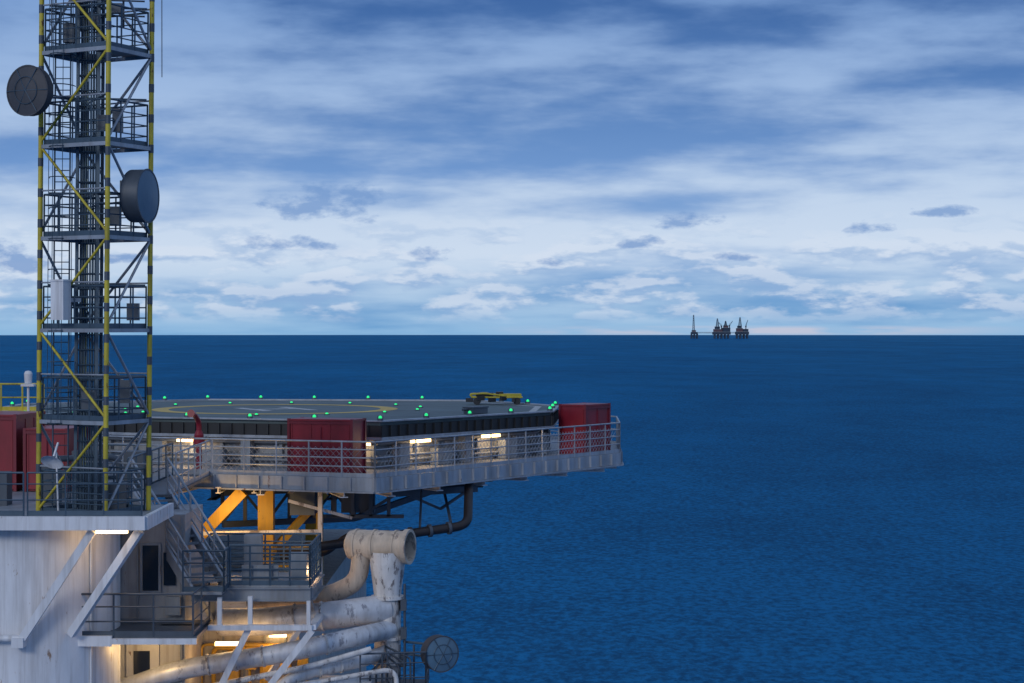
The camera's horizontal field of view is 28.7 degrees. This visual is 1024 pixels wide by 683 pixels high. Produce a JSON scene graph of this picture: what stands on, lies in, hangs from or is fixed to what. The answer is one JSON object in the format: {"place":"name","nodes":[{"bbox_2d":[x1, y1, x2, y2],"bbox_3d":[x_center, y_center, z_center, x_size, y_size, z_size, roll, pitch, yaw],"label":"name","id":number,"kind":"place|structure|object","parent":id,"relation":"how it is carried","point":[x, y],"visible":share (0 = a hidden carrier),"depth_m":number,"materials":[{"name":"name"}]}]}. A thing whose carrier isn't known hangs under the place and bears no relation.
{"place":"outdoors","nodes":[
{"label":"outdoors","id":0,"kind":"place"},
{"bbox_2d":[36,0,161,510],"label":"telecom tower","id":1,"kind":"structure","parent":0,"point":[89,404],"depth_m":52.34,"materials":[{"name":"metal"}]},
{"bbox_2d":[6,65,52,115],"bbox_3d":[-12.247,-6.433,51.445,1.081,1.317,1.296,0,1,-43],"label":"microwave dish","id":2,"kind":"object","parent":1,"relation":"attached to","point":[29,90],"visible":1,"depth_m":51.17,"materials":[{"name":"metal"}]},
{"bbox_2d":[120,169,159,222],"bbox_3d":[-9.842,-3.799,52.237,0.872,1.418,1.417,0,0,11],"label":"microwave dish","id":3,"kind":"object","parent":1,"relation":"attached to","point":[139,196],"visible":1,"depth_m":51.81,"materials":[{"name":"metal"}]},
{"bbox_2d":[0,335,1023,682],"bbox_3d":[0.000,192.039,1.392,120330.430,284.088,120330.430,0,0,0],"label":"sea","id":4,"kind":"structure","parent":0,"point":[802,509],"depth_m":560.53,"materials":[{"name":"liquid"}]},
{"bbox_2d":[0,530,120,682],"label":"shell","id":5,"kind":"object","parent":4,"relation":"in","point":[33,563],"depth_m":51.57,"materials":[{"name":"white paint"}]},
{"bbox_2d":[0,541,91,682],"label":"stiffener rings and pipes","id":6,"kind":"object","parent":5,"relation":"attached to","point":[5,638],"visible":0.62,"depth_m":52.17,"materials":[{"name":"white metal"}]},
{"bbox_2d":[11,530,143,647],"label":"diagonal struts","id":7,"kind":"object","parent":5,"relation":"attached to","point":[100,588],"visible":0.98,"depth_m":51.00,"materials":[{"name":"white paint"}]},
{"bbox_2d":[0,383,210,533],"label":"deck","id":8,"kind":"structure","parent":5,"relation":"on","point":[18,511],"depth_m":52.58,"materials":[{"name":"grey paint"}]},
{"bbox_2d":[0,411,45,490],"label":"storage container","id":9,"kind":"object","parent":8,"relation":"on","point":[13,424],"visible":0.52,"depth_m":58.98,"materials":[{"name":"red metal"}]},
{"bbox_2d":[21,371,35,410],"bbox_3d":[-15.000,2.625,62.021,0.400,3.450,0.300,0,0,0],"label":"navigation light","id":10,"kind":"object","parent":8,"relation":"on","point":[28,378],"visible":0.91,"depth_m":61.94,"materials":[{"name":"white paint"}]},
{"bbox_2d":[41,442,62,510],"bbox_3d":[-11.714,3.502,50.923,0.570,1.859,0.459,0,0,0],"label":"satellite dish","id":11,"kind":"object","parent":8,"relation":"on","point":[55,462],"visible":1,"depth_m":51.06,"materials":[{"name":"white paint"}]},
{"bbox_2d":[23,425,87,491],"bbox_3d":[-13.550,3.473,59.627,1.390,1.870,1.928,0,0,9],"label":"storage container","id":12,"kind":"object","parent":8,"relation":"on","point":[29,449],"visible":0.28,"depth_m":58.79,"materials":[{"name":"red metal"}]},
{"bbox_2d":[78,504,385,682],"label":"platform module","id":13,"kind":"object","parent":4,"relation":"on","point":[163,620],"visible":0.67,"depth_m":55.04,"materials":[{"name":"grey paint"}]},
{"bbox_2d":[133,651,149,674],"bbox_3d":[-10.175,8.852,54.954,0.450,0.700,0.017,0,0,0],"label":"window","id":14,"kind":"structure","parent":13,"relation":"in","point":[141,659],"depth_m":54.94,"materials":[{"name":"glass"}]},
{"bbox_2d":[126,645,159,676],"bbox_3d":[-10.150,9.101,55.012,0.900,1.800,0.090,0,0,0],"label":"door","id":15,"kind":"structure","parent":13,"relation":"in","point":[154,650],"depth_m":54.97,"materials":[{"name":"white metal"}]},
{"bbox_2d":[120,530,180,614],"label":"window frames","id":16,"kind":"structure","parent":13,"relation":"in","point":[169,600],"depth_m":54.94,"materials":[{"name":"grey paint"}]},
{"bbox_2d":[143,545,175,590],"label":"windows","id":17,"kind":"structure","parent":13,"relation":"in","point":[150,552],"depth_m":54.97,"materials":[{"name":"black glass"}]},
{"bbox_2d":[131,457,324,620],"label":"staircase","id":18,"kind":"structure","parent":13,"relation":"on","point":[257,579],"depth_m":54.76,"materials":[{"name":"metal"}]},
{"bbox_2d":[120,584,428,682],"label":"pipework","id":19,"kind":"object","parent":13,"relation":"attached to","point":[368,615],"visible":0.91,"depth_m":55.45,"materials":[{"name":"metal"}]},
{"bbox_2d":[406,635,458,672],"bbox_3d":[-2.295,8.740,56.579,1.030,1.030,1.646,0,0,-28],"label":"microwave dish","id":20,"kind":"object","parent":19,"relation":"attached to","point":[442,653],"visible":0.99,"depth_m":55.91,"materials":[{"name":"metal"}]},
{"bbox_2d":[3,395,623,584],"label":"helideck","id":21,"kind":"object","parent":13,"relation":"on","point":[415,446],"visible":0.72,"depth_m":67.69,"materials":[{"name":"grey metal"}]},
{"bbox_2d":[187,409,206,468],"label":"fire monitor","id":22,"kind":"object","parent":21,"relation":"on","point":[195,416],"visible":0.86,"depth_m":66.01,"materials":[{"name":"red paint"}]},
{"bbox_2d":[287,417,365,472],"bbox_3d":[-5.950,3.364,64.276,2.290,1.800,1.130,0,0,19],"label":"fire equipment locker","id":23,"kind":"object","parent":21,"relation":"on","point":[316,428],"visible":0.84,"depth_m":63.84,"materials":[{"name":"red metal"}]},
{"bbox_2d":[277,483,472,558],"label":"deck drain pipe","id":24,"kind":"object","parent":21,"relation":"attached to","point":[428,530],"visible":0.5,"depth_m":65.11,"materials":[{"name":"metal"}]},
{"bbox_2d":[462,406,488,413],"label":"hose reel box","id":25,"kind":"object","parent":21,"relation":"on","point":[479,409],"visible":0.98,"depth_m":71.38,"materials":[{"name":"metal"}]},
{"bbox_2d":[466,392,522,404],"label":"rescue trolley","id":26,"kind":"object","parent":21,"relation":"on","point":[479,397],"visible":1,"depth_m":80.08,"materials":[{"name":"yellow metal"}]},
{"bbox_2d":[559,402,610,453],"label":"fire equipment locker","id":27,"kind":"object","parent":21,"relation":"on","point":[575,414],"visible":0.88,"depth_m":74.22,"materials":[{"name":"red metal"}]},
{"bbox_2d":[246,528,415,682],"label":"exhaust duct","id":28,"kind":"object","parent":13,"relation":"attached to","point":[385,556],"visible":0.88,"depth_m":56.84,"materials":[{"name":"white metal"}]},
{"bbox_2d":[690,315,697,338],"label":"offshore platform","id":29,"kind":"structure","parent":4,"relation":"in","point":[693,332],"depth_m":9982.19,"materials":[{"name":"grey metal"}]},
{"bbox_2d":[712,318,732,338],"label":"offshore platform","id":30,"kind":"structure","parent":4,"relation":"in","point":[724,331],"depth_m":9981.90,"materials":[{"name":"grey metal"}]},
{"bbox_2d":[735,317,748,338],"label":"offshore platform","id":31,"kind":"structure","parent":4,"relation":"in","point":[740,331],"depth_m":9981.88,"materials":[{"name":"grey metal"}]},
{"bbox_2d":[0,0,1023,334],"label":"sky","id":32,"kind":"structure","parent":0,"point":[321,167],"materials":[{"name":"blue"}]}
]}

